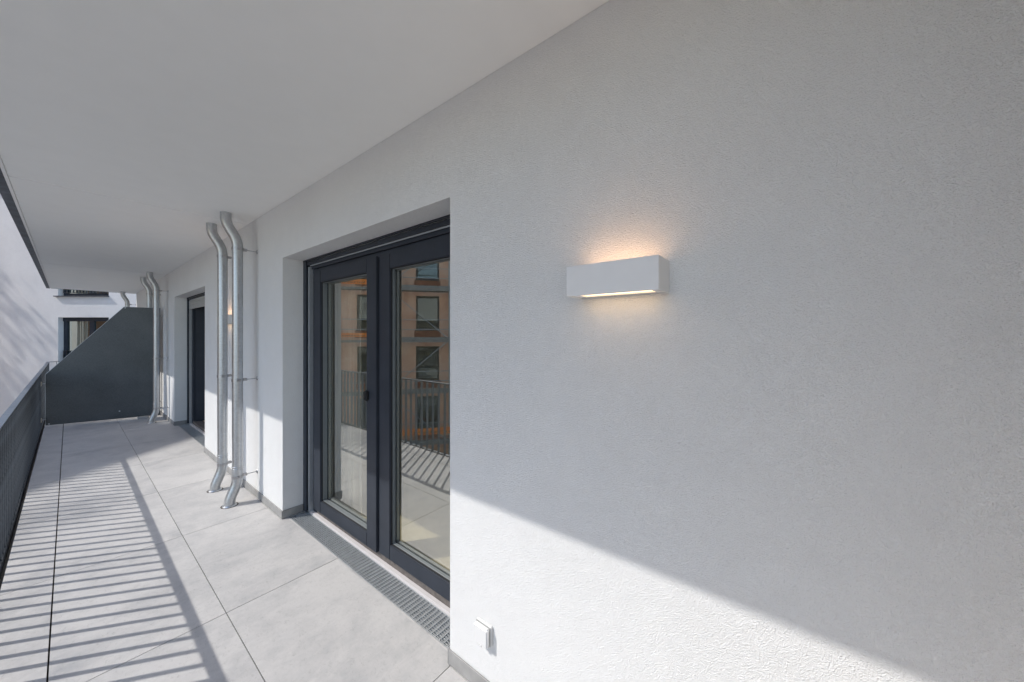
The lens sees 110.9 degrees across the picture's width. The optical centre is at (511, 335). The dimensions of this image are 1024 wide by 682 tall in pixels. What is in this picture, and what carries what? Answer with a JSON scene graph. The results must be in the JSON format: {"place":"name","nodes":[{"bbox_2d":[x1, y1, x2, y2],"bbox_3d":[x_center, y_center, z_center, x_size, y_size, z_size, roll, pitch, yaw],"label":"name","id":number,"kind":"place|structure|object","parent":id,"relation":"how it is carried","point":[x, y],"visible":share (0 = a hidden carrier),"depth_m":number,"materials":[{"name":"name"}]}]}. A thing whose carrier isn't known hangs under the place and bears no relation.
{"place":"outdoors","nodes":[
{"label":"outdoors","id":0,"kind":"place"},
{"bbox_2d":[0,194,135,416],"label":"apartment wing","id":1,"kind":"structure","parent":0,"point":[41,324],"depth_m":13.00,"materials":[{"name":"white paint"}]},
{"bbox_2d":[63,318,108,356],"bbox_3d":[-15.809,0.421,13.300,1.865,2.154,0.321,0,0,0],"label":"window","id":2,"kind":"structure","parent":1,"relation":"in","point":[84,321],"depth_m":13.17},
{"bbox_2d":[64,289,108,295],"bbox_3d":[-15.809,-2.528,13.300,1.865,2.147,0.321,0,0,0],"label":"window","id":3,"kind":"structure","parent":1,"relation":"in","point":[65,294],"depth_m":13.16,"materials":[{"name":"black metal"}]},
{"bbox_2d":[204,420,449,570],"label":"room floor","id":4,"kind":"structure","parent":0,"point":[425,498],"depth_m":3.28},
{"bbox_2d":[362,261,449,459],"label":"room walls","id":5,"kind":"structure","parent":0,"point":[424,353],"depth_m":4.96,"materials":[{"name":"paint"}]},
{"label":"drain channel","id":6,"kind":"structure","parent":0,"visible":0},
{"bbox_2d":[178,424,204,436],"bbox_3d":[-5.177,1.545,5.679,1.146,0.030,0.134,0,0,39],"label":"drain grating","id":7,"kind":"object","parent":6,"relation":"on","point":[190,430],"visible":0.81,"depth_m":5.66,"materials":[{"name":"silver metal"}]},
{"bbox_2d":[193,436,204,446],"bbox_3d":[-4.345,1.545,5.017,0.975,0.030,0.134,0,0,39],"label":"drain grating","id":8,"kind":"object","parent":6,"relation":"on","point":[200,440],"visible":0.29,"depth_m":5.17,"materials":[{"name":"silver metal"}]},
{"bbox_2d":[289,512,374,571],"bbox_3d":[-1.398,1.545,2.672,1.106,0.030,0.134,0,0,39],"label":"drain grating","id":9,"kind":"object","parent":6,"relation":"on","point":[351,556],"visible":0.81,"depth_m":2.61,"materials":[{"name":"silver metal"}]},
{"bbox_2d":[356,562,449,648],"bbox_3d":[-0.596,1.545,2.034,0.941,0.030,0.134,0,0,39],"label":"drain grating","id":10,"kind":"object","parent":6,"relation":"on","point":[401,595],"visible":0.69,"depth_m":2.03,"materials":[{"name":"silver metal"}]},
{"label":"ground","id":11,"kind":"structure","parent":0,"visible":0},
{"bbox_2d":[136,0,1023,681],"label":"house wall","id":12,"kind":"structure","parent":11,"relation":"on","point":[776,434],"depth_m":0.97,"materials":[{"name":"paint"}]},
{"bbox_2d":[0,422,44,589],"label":"balcony slab","id":13,"kind":"structure","parent":12,"relation":"attached to","point":[9,551],"depth_m":3.01,"materials":[{"name":"concrete"}]},
{"bbox_2d":[0,420,44,577],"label":"balcony edge","id":14,"kind":"object","parent":13,"relation":"attached to","point":[7,548],"depth_m":3.10,"materials":[{"name":"metal"}]},
{"bbox_2d":[0,374,40,567],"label":"balcony railing","id":15,"kind":"object","parent":14,"relation":"attached to","point":[20,431],"visible":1,"depth_m":3.07,"materials":[{"name":"grey metal"}]},
{"bbox_2d":[37,361,59,430],"bbox_3d":[-8.778,1.091,7.417,4.167,0.946,1.324,0,0,39],"label":"balcony railing","id":16,"kind":"object","parent":14,"relation":"attached to","point":[43,370],"visible":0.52,"depth_m":6.16,"materials":[{"name":"grey metal"}]},
{"bbox_2d":[46,424,63,681],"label":"tile bedding","id":17,"kind":"object","parent":13,"relation":"on","point":[53,578],"depth_m":2.15,"materials":[{"name":"grey concrete"}]},
{"bbox_2d":[0,414,467,681],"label":"balcony floor","id":18,"kind":"structure","parent":17,"relation":"on","point":[168,568],"depth_m":2.14,"materials":[{"name":"tile"}]},
{"bbox_2d":[41,307,162,425],"bbox_3d":[-7.170,0.509,6.204,1.489,2.042,0.097,0,0,-39],"label":"privacy screen","id":19,"kind":"object","parent":18,"relation":"on","point":[104,371],"visible":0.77,"depth_m":6.23,"materials":[{"name":"metal"}]},
{"bbox_2d":[120,292,134,306],"bbox_3d":[-9.783,0.225,8.986,0.142,2.670,0.274,0,0,39],"label":"downpipe","id":20,"kind":"object","parent":12,"relation":"attached to","point":[125,299],"visible":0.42,"depth_m":8.93,"materials":[{"name":"metal"}]},
{"bbox_2d":[140,277,160,401],"bbox_3d":[-6.908,0.225,6.737,0.142,2.670,0.274,0,0,39],"label":"downpipe","id":21,"kind":"object","parent":12,"relation":"attached to","point":[149,294],"visible":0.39,"depth_m":6.69,"materials":[{"name":"metal"}]},
{"bbox_2d":[146,272,167,423],"bbox_3d":[-6.251,0.225,6.214,0.142,2.670,0.274,0,0,39],"label":"downpipe","id":22,"kind":"object","parent":12,"relation":"attached to","point":[156,338],"visible":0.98,"depth_m":6.17,"materials":[{"name":"metal"}]},
{"bbox_2d":[187,292,204,434],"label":"balcony door","id":23,"kind":"structure","parent":12,"relation":"attached to","point":[195,361],"depth_m":6.04,"materials":[{"name":"metal"}]},
{"bbox_2d":[206,222,231,492],"bbox_3d":[-2.886,0.225,3.537,0.142,2.670,0.274,0,0,39],"label":"downpipe","id":24,"kind":"object","parent":12,"relation":"attached to","point":[223,375],"visible":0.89,"depth_m":3.49,"materials":[{"name":"metal"}]},
{"bbox_2d":[215,314,231,323],"bbox_3d":[-3.121,-0.172,3.829,0.286,0.096,0.108,0,0,39],"label":"wall lamp","id":25,"kind":"object","parent":12,"relation":"attached to","point":[229,318],"visible":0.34,"depth_m":3.76,"materials":[{"name":"beige metal"}]},
{"bbox_2d":[220,211,257,508],"bbox_3d":[-2.491,0.225,3.222,0.142,2.670,0.274,0,0,39],"label":"downpipe","id":26,"kind":"object","parent":12,"relation":"attached to","point":[237,379],"visible":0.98,"depth_m":3.17,"materials":[{"name":"metal"}]},
{"bbox_2d":[0,0,608,293],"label":"ceiling","id":27,"kind":"structure","parent":12,"relation":"attached to","point":[139,139],"depth_m":1.65,"materials":[{"name":"paint"}]},
{"bbox_2d":[331,278,361,514],"bbox_3d":[-1.461,0.388,3.079,0.520,2.215,0.063,0,0,39],"label":"curtain","id":28,"kind":"object","parent":12,"relation":"hanging from","point":[346,393],"visible":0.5,"depth_m":3.04,"materials":[{"name":"fabric"}]},
{"bbox_2d":[303,214,449,616],"bbox_3d":[-0.951,0.468,2.477,2.071,2.224,0.168,0,0,39],"label":"balcony door","id":29,"kind":"structure","parent":12,"relation":"attached to","point":[381,264],"depth_m":2.39,"materials":[{"name":"metal"}]},
{"bbox_2d":[474,617,492,648],"bbox_3d":[-0.124,1.261,1.490,0.086,0.084,0.036,0,0,39],"label":"wall socket","id":30,"kind":"object","parent":12,"relation":"attached to","point":[483,633],"depth_m":1.47,"materials":[{"name":"plastic"}]},
{"bbox_2d":[566,255,668,298],"bbox_3d":[0.321,-0.172,1.090,0.286,0.096,0.108,0,0,39],"label":"wall lamp","id":31,"kind":"object","parent":12,"relation":"attached to","point":[641,275],"visible":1,"depth_m":1.03,"materials":[{"name":"metal"}]}
]}

